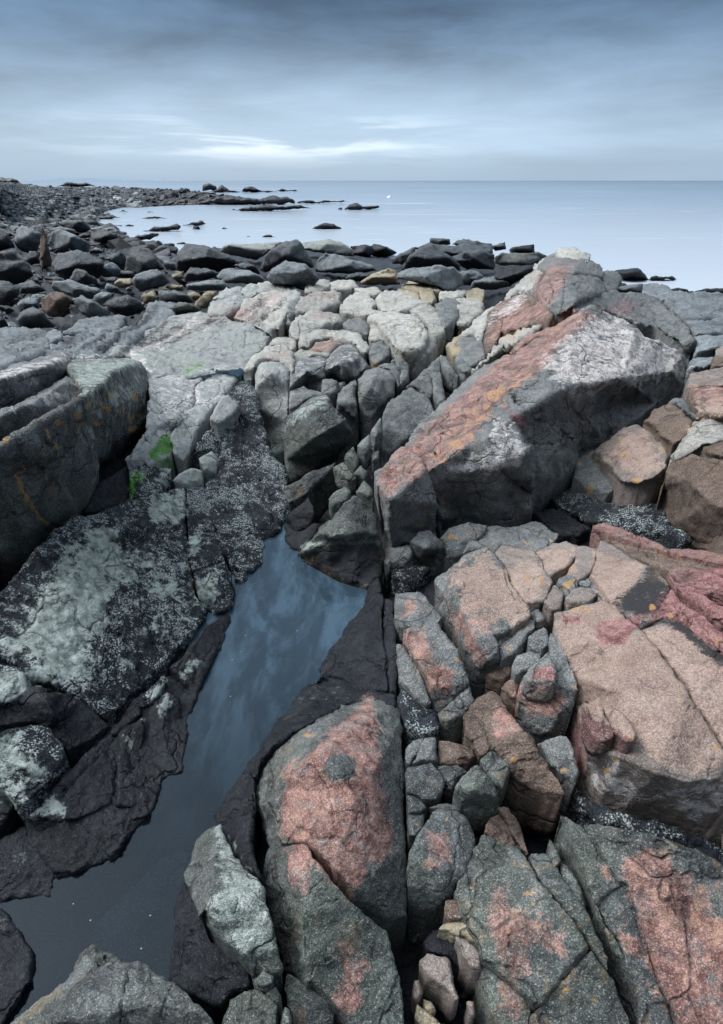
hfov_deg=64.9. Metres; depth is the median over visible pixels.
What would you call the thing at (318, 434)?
boulder
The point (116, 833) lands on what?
rock block
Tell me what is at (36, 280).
cobble
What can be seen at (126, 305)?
boulder
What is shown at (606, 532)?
rock ridge
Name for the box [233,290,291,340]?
rock slab
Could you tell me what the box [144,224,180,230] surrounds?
sea rock
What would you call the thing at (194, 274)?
boulder
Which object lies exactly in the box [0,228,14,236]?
shore stone
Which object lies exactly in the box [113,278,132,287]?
cobble
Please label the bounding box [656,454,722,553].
boulder
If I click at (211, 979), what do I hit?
rock block
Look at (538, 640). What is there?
stone
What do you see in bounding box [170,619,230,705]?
rock block
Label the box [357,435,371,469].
stone
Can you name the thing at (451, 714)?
rock block
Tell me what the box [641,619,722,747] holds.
rock slab
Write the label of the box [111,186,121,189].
shore stone
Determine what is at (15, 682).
rock block
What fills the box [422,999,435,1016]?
stone
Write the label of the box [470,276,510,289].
boulder
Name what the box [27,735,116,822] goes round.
rock slab
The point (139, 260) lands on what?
boulder
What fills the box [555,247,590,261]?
rock block
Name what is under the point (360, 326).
stone
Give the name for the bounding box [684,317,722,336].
rock slab
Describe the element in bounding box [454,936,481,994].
stone
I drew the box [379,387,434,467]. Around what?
rock slab
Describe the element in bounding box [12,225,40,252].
boulder
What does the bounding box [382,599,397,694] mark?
rock slab
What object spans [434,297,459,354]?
rock block
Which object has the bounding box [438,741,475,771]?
stone
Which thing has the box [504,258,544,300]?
rock slab
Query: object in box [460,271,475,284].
boulder
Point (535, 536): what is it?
rock block
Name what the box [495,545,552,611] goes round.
rock block
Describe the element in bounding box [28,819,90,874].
rock slab
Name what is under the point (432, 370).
rock block
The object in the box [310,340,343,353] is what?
rock block
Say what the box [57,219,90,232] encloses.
boulder
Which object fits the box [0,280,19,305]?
boulder
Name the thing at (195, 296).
cobble
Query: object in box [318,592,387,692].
rock slab
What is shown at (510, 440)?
boulder
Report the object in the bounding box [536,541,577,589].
rock block
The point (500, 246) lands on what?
rock block
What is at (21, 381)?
boulder
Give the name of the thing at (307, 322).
boulder
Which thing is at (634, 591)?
rock slab
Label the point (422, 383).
rock block
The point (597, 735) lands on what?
stone
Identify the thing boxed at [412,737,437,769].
stone
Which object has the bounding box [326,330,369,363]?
rock block
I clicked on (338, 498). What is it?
stone
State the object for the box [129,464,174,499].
rock block
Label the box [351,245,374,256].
sea rock
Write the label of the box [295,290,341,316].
boulder
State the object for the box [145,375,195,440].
rock slab
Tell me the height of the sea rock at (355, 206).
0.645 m
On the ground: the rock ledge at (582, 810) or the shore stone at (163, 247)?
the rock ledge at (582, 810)
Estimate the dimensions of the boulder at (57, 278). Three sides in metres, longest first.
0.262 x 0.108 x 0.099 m
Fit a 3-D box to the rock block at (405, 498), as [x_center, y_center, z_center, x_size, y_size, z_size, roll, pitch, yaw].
[0.166,0.046,2.803,0.312,0.638,0.391,-15,33,-24]
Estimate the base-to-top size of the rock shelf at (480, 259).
0.397 m
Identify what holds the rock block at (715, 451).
on the bedrock
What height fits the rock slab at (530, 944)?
0.435 m
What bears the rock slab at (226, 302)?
on the ground
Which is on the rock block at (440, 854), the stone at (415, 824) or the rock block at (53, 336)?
the stone at (415, 824)
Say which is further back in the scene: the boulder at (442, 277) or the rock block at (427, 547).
the boulder at (442, 277)
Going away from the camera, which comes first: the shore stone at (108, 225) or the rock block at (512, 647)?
the rock block at (512, 647)
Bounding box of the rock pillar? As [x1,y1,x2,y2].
[255,361,289,463]
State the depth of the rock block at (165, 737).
1.88 m
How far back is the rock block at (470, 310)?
5.70 m
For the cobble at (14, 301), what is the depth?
8.14 m
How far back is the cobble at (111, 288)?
8.17 m
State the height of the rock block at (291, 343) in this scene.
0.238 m
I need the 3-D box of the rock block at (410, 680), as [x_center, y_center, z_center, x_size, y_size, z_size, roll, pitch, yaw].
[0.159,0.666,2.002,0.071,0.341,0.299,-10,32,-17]
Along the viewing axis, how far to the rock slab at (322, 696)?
1.86 m
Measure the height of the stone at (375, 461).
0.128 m
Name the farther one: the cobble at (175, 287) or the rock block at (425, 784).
the cobble at (175, 287)
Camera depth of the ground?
3.59 m
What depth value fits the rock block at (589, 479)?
3.15 m
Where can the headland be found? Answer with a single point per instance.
(78, 179)
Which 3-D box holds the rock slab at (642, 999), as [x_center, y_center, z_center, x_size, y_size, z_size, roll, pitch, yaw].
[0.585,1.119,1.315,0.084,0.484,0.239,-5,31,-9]
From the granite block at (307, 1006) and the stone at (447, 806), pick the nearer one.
the granite block at (307, 1006)
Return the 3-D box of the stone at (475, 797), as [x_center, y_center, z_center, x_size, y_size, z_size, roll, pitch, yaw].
[0.300,0.790,1.534,0.094,0.248,0.095,-19,35,-30]
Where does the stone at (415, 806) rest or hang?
on the rock block at (425, 784)
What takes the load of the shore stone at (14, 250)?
on the rubble shore at (39, 269)
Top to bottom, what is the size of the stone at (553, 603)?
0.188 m
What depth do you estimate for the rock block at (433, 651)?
1.86 m
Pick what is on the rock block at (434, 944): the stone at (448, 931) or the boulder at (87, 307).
the stone at (448, 931)
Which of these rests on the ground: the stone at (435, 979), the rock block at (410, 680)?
the stone at (435, 979)
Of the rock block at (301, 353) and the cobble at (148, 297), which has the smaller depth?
the rock block at (301, 353)
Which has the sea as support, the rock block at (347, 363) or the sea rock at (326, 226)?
the sea rock at (326, 226)
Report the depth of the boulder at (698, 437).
2.62 m
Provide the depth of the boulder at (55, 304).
5.83 m
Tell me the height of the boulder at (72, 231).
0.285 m
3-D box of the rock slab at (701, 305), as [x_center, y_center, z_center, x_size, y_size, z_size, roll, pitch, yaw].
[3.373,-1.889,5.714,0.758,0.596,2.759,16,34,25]
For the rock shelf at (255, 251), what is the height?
0.404 m
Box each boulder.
[0,230,14,250]
[0,250,33,283]
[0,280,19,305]
[0,316,8,327]
[0,354,70,408]
[0,357,149,587]
[0,376,79,440]
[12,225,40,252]
[15,307,54,328]
[16,296,39,311]
[18,280,45,293]
[25,251,39,264]
[29,274,42,279]
[41,292,70,317]
[48,226,74,233]
[48,229,89,251]
[51,276,63,280]
[51,279,101,298]
[52,250,103,279]
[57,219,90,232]
[70,268,98,285]
[71,295,108,317]
[91,262,120,278]
[93,229,117,243]
[94,291,114,304]
[101,251,125,269]
[106,295,144,315]
[124,248,164,273]
[132,269,169,291]
[154,255,176,270]
[158,290,193,302]
[170,302,200,314]
[175,243,238,272]
[183,267,217,281]
[186,279,228,290]
[195,291,217,308]
[210,261,238,269]
[216,268,263,283]
[234,262,259,273]
[260,239,313,271]
[266,260,319,289]
[283,395,352,490]
[289,310,343,350]
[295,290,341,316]
[297,496,384,589]
[315,253,376,273]
[339,292,386,322]
[346,273,368,281]
[358,367,395,450]
[359,268,399,285]
[367,311,427,377]
[375,290,429,313]
[396,265,462,290]
[402,245,460,270]
[405,304,689,538]
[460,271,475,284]
[461,691,563,838]
[468,270,483,285]
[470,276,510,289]
[483,295,552,358]
[494,265,532,284]
[532,270,605,325]
[642,404,692,467]
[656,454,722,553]
[661,419,722,485]
[682,367,722,400]
[687,386,722,421]
[709,356,722,369]
[713,346,722,356]
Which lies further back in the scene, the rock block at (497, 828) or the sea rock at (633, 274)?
the sea rock at (633, 274)
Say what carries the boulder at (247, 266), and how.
on the ground
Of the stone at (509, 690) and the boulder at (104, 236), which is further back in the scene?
the boulder at (104, 236)
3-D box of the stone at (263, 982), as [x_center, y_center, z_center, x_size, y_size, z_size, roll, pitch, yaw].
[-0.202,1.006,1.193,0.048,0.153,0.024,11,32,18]
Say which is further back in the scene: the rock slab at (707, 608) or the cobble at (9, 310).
the cobble at (9, 310)
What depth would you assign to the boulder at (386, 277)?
8.55 m
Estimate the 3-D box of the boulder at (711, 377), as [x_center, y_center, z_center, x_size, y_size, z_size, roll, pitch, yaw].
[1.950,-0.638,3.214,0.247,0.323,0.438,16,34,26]
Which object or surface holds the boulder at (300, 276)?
on the ground
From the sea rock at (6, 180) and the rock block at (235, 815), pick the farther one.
the sea rock at (6, 180)
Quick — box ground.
[0,246,706,1023]
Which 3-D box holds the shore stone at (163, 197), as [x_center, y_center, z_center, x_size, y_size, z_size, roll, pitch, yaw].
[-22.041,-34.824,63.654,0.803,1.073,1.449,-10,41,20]
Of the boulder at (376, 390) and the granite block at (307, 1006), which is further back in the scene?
the boulder at (376, 390)
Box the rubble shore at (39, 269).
[0,182,223,275]
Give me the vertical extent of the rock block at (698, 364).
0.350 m
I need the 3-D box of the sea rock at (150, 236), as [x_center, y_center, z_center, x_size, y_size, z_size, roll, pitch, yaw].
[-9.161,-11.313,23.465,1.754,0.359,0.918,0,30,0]
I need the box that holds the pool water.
[0,522,366,1023]
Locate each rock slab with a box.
[0,326,49,370]
[0,488,206,725]
[0,684,111,768]
[0,826,53,902]
[0,908,34,1023]
[10,944,213,1023]
[25,615,230,877]
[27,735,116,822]
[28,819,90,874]
[42,300,177,359]
[63,314,127,335]
[108,311,270,381]
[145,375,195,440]
[170,374,237,473]
[184,824,283,994]
[189,377,203,386]
[191,380,290,582]
[207,286,250,320]
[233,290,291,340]
[241,281,300,337]
[245,676,396,784]
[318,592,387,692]
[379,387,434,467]
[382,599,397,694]
[453,834,588,1013]
[461,301,502,341]
[473,966,531,1023]
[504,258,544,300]
[528,853,607,970]
[529,951,629,1023]
[552,600,722,848]
[553,816,625,977]
[571,289,696,361]
[584,824,722,1023]
[589,541,669,629]
[592,887,671,1023]
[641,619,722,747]
[642,283,689,303]
[645,589,722,655]
[663,291,722,321]
[666,566,722,605]
[666,574,722,632]
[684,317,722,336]
[690,335,722,360]
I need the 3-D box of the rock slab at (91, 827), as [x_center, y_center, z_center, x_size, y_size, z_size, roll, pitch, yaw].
[-0.649,0.772,1.984,0.307,0.278,1.081,9,32,16]
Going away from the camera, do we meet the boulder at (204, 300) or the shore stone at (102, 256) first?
the boulder at (204, 300)
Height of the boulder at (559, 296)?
0.889 m
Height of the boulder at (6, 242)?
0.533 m
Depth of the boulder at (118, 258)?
11.80 m
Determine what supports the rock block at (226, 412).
on the rock slab at (249, 511)
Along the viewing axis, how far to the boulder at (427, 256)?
10.61 m
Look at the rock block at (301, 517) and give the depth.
2.95 m
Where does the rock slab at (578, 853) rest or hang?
on the ground
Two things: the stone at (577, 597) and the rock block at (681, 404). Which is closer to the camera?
the stone at (577, 597)
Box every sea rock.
[0,177,19,182]
[60,182,93,186]
[98,215,118,218]
[130,233,159,239]
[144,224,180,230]
[182,220,205,225]
[200,195,294,204]
[202,183,216,190]
[211,186,273,191]
[235,205,307,210]
[297,200,345,202]
[313,223,341,228]
[344,203,378,209]
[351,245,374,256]
[372,244,396,256]
[509,244,534,252]
[615,268,647,279]
[648,276,676,280]
[671,288,688,291]
[695,288,722,293]
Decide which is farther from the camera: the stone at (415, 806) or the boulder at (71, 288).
the boulder at (71, 288)
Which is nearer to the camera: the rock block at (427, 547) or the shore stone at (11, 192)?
the rock block at (427, 547)
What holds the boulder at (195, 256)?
on the ground
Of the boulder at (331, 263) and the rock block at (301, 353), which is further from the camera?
the boulder at (331, 263)
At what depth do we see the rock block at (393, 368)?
4.02 m
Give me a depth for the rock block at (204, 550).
2.64 m
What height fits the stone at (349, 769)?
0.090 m
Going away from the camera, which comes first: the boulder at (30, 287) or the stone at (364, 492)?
the stone at (364, 492)
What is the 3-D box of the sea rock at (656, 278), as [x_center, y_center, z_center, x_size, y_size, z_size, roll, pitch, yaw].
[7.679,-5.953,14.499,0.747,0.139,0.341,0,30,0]
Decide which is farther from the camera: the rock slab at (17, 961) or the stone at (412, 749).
the stone at (412, 749)
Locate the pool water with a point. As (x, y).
(291, 613)
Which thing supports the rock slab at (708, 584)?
on the ground
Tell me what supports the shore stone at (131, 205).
on the rubble shore at (39, 269)
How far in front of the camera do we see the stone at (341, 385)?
3.87 m
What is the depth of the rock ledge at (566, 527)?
2.86 m
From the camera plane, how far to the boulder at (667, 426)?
2.89 m
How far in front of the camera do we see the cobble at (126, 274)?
10.40 m
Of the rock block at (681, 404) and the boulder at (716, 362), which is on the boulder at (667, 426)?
the rock block at (681, 404)
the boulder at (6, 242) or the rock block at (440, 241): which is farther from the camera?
the rock block at (440, 241)
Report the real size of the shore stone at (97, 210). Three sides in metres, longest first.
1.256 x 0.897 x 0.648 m
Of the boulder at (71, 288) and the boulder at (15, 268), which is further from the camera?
the boulder at (15, 268)
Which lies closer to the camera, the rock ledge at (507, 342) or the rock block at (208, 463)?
the rock block at (208, 463)
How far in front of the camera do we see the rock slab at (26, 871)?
1.50 m
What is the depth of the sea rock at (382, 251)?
18.66 m
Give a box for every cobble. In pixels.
[0,305,8,311]
[5,308,13,313]
[9,298,18,304]
[31,294,46,299]
[32,278,40,285]
[78,233,89,237]
[90,247,103,253]
[104,277,117,282]
[105,283,125,294]
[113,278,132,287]
[117,271,134,277]
[139,290,157,303]
[165,284,183,290]
[169,271,183,280]
[177,279,188,284]
[186,292,200,300]
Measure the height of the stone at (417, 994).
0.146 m
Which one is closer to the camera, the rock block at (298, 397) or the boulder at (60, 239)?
the rock block at (298, 397)
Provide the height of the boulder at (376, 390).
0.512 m
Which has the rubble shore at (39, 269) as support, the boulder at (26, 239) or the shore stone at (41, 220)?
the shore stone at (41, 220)
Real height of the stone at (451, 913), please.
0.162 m
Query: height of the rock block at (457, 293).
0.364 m
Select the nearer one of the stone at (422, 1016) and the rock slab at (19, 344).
the stone at (422, 1016)
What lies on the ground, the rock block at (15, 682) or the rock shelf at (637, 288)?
the rock shelf at (637, 288)
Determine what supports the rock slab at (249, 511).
on the ground
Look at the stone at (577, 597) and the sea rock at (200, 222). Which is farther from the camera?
the sea rock at (200, 222)
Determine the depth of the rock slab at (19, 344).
4.21 m
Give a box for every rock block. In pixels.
[0,665,30,709]
[0,725,70,825]
[0,800,23,838]
[45,329,63,343]
[83,467,129,515]
[102,806,150,860]
[111,704,142,736]
[115,717,163,808]
[125,428,177,477]
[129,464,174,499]
[146,691,187,774]
[168,881,253,1023]
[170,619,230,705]
[186,487,216,535]
[187,531,223,598]
[193,561,234,615]
[199,451,218,483]
[210,395,240,434]
[214,769,263,885]
[243,344,295,388]
[268,337,296,352]
[284,523,320,550]
[285,463,335,522]
[285,498,314,530]
[289,356,325,391]
[289,386,321,413]
[294,349,329,362]
[298,329,328,349]
[304,279,330,295]
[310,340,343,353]
[325,343,369,404]
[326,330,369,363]
[330,280,358,302]
[336,380,358,449]
[354,287,381,299]
[368,325,383,346]
[374,446,437,595]
[378,363,399,397]
[389,545,412,568]
[390,565,430,597]
[391,358,409,394]
[394,592,440,644]
[396,644,430,708]
[397,682,439,762]
[401,281,440,302]
[402,624,468,712]
[404,763,444,821]
[406,371,432,403]
[406,807,474,946]
[409,303,445,382]
[410,530,444,575]
[422,929,458,988]
[423,357,445,409]
[430,238,449,244]
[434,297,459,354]
[437,686,474,757]
[438,288,466,302]
[440,522,487,572]
[446,334,462,366]
[452,253,471,269]
[453,239,469,245]
[453,336,484,375]
[455,297,484,336]
[461,239,472,243]
[462,521,558,556]
[465,288,484,302]
[484,814,514,844]
[493,242,505,250]
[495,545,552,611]
[496,806,527,857]
[498,619,534,669]
[514,633,576,746]
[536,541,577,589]
[537,253,603,279]
[537,736,579,830]
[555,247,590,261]
[558,863,585,908]
[567,546,595,581]
[570,449,613,502]
[591,425,668,505]
[602,270,621,292]
[668,398,698,421]
[680,357,712,397]
[700,441,722,459]
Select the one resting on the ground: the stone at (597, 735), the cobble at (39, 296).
the cobble at (39, 296)
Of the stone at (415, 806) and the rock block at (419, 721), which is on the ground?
the rock block at (419, 721)
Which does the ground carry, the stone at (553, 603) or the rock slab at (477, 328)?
the rock slab at (477, 328)
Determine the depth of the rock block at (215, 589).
2.47 m
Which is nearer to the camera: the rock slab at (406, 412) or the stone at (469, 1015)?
the stone at (469, 1015)
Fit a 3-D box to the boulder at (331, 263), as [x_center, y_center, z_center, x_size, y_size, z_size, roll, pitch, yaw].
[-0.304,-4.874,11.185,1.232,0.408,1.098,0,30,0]
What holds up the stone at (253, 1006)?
on the ground
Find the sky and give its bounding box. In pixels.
[0,0,722,180]
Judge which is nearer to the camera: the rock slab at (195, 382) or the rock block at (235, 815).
the rock block at (235, 815)
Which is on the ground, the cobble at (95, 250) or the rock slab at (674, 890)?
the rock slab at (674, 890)
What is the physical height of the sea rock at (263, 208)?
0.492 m
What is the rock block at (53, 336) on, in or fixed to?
on the rock slab at (96, 343)
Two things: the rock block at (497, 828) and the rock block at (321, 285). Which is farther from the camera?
the rock block at (321, 285)
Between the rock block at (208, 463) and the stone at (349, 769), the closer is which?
the stone at (349, 769)
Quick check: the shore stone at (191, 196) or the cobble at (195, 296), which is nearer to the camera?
the cobble at (195, 296)
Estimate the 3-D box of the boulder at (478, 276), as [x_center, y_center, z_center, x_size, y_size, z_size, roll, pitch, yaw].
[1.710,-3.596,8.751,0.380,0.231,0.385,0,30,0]
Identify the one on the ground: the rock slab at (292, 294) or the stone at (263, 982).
the rock slab at (292, 294)
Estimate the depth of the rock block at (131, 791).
1.74 m
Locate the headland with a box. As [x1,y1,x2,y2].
[20,178,184,180]
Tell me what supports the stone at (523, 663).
on the stone at (509, 690)
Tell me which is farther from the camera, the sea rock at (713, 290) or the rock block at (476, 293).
the sea rock at (713, 290)
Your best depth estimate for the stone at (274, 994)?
1.17 m
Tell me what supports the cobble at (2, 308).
on the ground
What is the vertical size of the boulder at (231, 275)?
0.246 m
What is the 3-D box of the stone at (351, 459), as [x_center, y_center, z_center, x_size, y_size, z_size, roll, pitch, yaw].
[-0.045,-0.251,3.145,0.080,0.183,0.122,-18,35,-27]
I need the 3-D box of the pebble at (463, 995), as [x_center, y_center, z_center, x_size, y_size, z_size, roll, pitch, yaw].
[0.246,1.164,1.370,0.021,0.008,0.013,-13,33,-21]
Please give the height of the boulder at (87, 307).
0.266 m
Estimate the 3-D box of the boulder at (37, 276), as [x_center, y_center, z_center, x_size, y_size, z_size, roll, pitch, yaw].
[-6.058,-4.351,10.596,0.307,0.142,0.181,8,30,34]
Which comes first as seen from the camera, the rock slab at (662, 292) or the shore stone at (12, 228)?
the rock slab at (662, 292)
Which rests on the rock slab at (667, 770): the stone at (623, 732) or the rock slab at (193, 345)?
the stone at (623, 732)
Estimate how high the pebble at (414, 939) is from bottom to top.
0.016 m
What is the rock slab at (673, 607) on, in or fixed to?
on the ground
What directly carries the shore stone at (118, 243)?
on the rubble shore at (39, 269)
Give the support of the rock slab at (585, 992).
on the ground
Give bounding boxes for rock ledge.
[459,326,552,386]
[471,320,553,374]
[531,508,590,545]
[546,485,691,548]
[552,787,722,864]
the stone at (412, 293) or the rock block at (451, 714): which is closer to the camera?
the rock block at (451, 714)
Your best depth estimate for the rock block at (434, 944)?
1.32 m
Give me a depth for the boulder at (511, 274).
8.11 m
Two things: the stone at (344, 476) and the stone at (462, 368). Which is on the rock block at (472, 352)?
the stone at (462, 368)
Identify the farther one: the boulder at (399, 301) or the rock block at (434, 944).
the boulder at (399, 301)
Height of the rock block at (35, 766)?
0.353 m
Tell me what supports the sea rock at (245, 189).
in the sea
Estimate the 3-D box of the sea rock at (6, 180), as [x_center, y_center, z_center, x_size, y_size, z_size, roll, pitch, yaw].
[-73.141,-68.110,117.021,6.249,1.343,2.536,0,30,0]
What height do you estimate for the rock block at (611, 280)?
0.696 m
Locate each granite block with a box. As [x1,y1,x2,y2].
[255,698,407,953]
[263,844,403,1023]
[284,973,334,1023]
[434,547,531,699]
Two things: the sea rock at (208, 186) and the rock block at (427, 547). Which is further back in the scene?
the sea rock at (208, 186)
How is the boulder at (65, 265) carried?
on the ground
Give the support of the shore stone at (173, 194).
on the rubble shore at (39, 269)
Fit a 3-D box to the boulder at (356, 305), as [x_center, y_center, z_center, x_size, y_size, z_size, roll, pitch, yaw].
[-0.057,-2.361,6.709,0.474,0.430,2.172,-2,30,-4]
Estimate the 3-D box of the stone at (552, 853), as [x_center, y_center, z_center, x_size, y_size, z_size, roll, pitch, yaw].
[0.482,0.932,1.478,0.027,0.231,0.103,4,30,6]
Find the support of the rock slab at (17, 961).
on the ground
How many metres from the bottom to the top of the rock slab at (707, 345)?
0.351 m
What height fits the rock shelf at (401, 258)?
0.378 m
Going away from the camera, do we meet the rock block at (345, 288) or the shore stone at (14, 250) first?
the rock block at (345, 288)
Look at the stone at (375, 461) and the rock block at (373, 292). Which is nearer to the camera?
the stone at (375, 461)
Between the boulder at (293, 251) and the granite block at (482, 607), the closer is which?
the granite block at (482, 607)
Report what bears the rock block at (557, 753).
on the ground
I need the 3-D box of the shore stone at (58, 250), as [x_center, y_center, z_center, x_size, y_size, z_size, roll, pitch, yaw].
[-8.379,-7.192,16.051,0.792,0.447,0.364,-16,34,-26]
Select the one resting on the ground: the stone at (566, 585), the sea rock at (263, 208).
the stone at (566, 585)
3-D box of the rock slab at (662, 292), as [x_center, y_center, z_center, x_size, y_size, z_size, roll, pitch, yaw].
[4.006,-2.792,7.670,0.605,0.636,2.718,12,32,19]
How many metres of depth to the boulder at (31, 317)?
5.18 m
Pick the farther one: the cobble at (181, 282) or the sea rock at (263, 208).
the sea rock at (263, 208)
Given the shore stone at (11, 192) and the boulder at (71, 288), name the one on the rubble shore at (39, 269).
the shore stone at (11, 192)
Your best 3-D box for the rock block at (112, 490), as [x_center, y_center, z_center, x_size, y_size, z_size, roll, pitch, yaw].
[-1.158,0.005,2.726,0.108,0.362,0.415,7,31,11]
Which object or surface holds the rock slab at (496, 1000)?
on the ground
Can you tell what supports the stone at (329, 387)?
on the rock block at (298, 397)
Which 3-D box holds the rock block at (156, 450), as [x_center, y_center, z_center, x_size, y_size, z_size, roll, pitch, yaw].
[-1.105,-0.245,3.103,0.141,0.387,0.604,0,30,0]
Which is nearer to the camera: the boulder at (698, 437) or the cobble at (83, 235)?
the boulder at (698, 437)
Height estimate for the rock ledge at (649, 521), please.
0.450 m
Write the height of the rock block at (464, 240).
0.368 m
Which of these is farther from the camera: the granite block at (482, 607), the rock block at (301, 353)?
the rock block at (301, 353)
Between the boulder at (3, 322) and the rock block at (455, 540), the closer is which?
the rock block at (455, 540)
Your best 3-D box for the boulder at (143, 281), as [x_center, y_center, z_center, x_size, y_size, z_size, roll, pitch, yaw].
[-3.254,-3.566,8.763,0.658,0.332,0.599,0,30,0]
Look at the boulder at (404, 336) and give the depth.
4.57 m
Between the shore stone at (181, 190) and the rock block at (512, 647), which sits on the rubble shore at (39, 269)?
the shore stone at (181, 190)
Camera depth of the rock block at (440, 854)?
1.39 m
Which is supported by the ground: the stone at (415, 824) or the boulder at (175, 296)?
the boulder at (175, 296)
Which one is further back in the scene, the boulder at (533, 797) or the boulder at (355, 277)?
the boulder at (355, 277)
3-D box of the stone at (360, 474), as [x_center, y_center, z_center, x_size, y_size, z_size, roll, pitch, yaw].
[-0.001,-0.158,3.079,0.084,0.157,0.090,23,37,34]
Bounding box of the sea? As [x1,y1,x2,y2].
[19,181,722,290]
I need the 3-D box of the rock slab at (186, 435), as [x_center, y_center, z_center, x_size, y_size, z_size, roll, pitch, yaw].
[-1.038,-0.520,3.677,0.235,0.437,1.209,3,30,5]
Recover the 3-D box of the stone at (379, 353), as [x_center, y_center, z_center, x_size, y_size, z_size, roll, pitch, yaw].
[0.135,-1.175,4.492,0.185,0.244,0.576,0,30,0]
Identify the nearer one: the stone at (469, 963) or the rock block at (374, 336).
the stone at (469, 963)
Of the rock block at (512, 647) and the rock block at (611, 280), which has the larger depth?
the rock block at (611, 280)
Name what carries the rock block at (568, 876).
on the ground
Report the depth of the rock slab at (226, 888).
1.22 m
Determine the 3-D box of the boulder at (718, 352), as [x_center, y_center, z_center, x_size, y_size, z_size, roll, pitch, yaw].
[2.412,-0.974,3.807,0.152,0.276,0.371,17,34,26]
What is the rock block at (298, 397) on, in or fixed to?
on the ground
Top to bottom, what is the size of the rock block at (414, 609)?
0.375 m
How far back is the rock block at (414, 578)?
2.64 m
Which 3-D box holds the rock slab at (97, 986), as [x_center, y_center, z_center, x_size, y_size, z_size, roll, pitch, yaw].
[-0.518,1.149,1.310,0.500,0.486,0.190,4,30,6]
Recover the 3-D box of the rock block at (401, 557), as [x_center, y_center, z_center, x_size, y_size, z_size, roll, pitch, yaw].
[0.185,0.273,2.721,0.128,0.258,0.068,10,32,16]
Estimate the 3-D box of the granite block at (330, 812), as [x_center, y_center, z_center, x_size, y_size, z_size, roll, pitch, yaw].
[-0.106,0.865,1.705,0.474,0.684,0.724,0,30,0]
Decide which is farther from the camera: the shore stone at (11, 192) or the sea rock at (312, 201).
the sea rock at (312, 201)
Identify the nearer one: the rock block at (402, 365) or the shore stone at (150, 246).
the rock block at (402, 365)
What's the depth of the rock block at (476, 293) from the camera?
7.34 m
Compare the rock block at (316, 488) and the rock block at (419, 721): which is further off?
the rock block at (316, 488)
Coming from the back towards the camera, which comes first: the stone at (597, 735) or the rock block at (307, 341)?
the rock block at (307, 341)
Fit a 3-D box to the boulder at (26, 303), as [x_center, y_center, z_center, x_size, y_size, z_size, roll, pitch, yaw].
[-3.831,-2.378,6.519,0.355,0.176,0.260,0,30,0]
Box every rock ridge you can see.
[589,522,722,568]
[610,540,722,578]
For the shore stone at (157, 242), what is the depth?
20.32 m
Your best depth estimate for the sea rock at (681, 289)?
12.85 m
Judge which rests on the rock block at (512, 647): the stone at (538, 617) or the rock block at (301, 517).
the stone at (538, 617)
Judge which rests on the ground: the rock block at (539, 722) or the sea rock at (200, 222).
the rock block at (539, 722)
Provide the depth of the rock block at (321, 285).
7.51 m
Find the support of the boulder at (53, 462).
on the ground
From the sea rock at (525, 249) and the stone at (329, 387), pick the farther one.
the sea rock at (525, 249)
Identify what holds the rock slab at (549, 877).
on the ground
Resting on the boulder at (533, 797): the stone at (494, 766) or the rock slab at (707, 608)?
the stone at (494, 766)
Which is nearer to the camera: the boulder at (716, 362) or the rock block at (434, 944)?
the rock block at (434, 944)
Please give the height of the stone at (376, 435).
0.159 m
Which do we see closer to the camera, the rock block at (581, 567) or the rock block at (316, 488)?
the rock block at (581, 567)
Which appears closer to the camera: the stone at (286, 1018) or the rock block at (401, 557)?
the stone at (286, 1018)
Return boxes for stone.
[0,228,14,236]
[0,248,19,253]
[7,188,14,196]
[10,226,19,230]
[33,216,49,223]
[40,227,51,267]
[43,223,58,226]
[53,249,71,252]
[83,219,100,225]
[86,206,101,212]
[97,255,108,260]
[102,223,117,228]
[107,238,132,248]
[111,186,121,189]
[126,203,139,207]
[129,244,156,250]
[139,675,167,708]
[146,240,162,244]
[154,244,177,252]
[155,248,169,255]
[160,194,168,199]
[166,191,178,197]
[173,468,203,496]
[177,188,187,193]
[187,194,196,198]
[222,989,278,1023]
[253,970,273,994]
[266,987,282,1023]
[280,1007,291,1023]
[321,379,337,409]
[329,486,350,519]
[333,462,355,495]
[338,382,345,392]
[342,318,368,344]
[344,446,358,473]
[344,754,354,774]
[354,465,366,493]
[356,481,373,511]
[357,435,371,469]
[364,577,381,601]
[368,341,390,368]
[370,418,382,451]
[371,450,379,476]
[397,289,419,298]
[404,738,422,794]
[406,795,426,828]
[406,813,424,864]
[411,980,422,1020]
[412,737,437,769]
[414,1004,439,1023]
[418,953,458,1023]
[419,289,436,306]
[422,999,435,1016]
[429,803,461,818]
[437,921,475,943]
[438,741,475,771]
[438,765,466,804]
[439,355,459,393]
[443,900,461,924]
[452,765,498,836]
[454,358,472,387]
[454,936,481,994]
[463,1001,474,1023]
[479,751,509,806]
[484,665,511,695]
[500,679,518,716]
[510,651,540,689]
[522,653,556,702]
[526,627,548,657]
[530,609,545,632]
[541,585,563,635]
[546,839,560,868]
[556,574,577,611]
[563,587,595,610]
[578,578,604,602]
[579,703,613,755]
[603,705,635,753]
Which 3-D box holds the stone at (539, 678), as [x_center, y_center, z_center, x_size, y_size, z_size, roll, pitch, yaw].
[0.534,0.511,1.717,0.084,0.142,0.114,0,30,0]
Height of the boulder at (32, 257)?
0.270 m
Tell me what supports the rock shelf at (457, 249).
on the ground
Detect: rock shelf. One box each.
[219,242,281,259]
[302,239,353,256]
[391,247,416,264]
[416,241,492,255]
[461,249,494,269]
[495,252,545,265]
[618,283,642,292]
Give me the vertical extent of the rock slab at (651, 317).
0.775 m
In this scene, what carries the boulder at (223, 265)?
on the boulder at (195, 256)

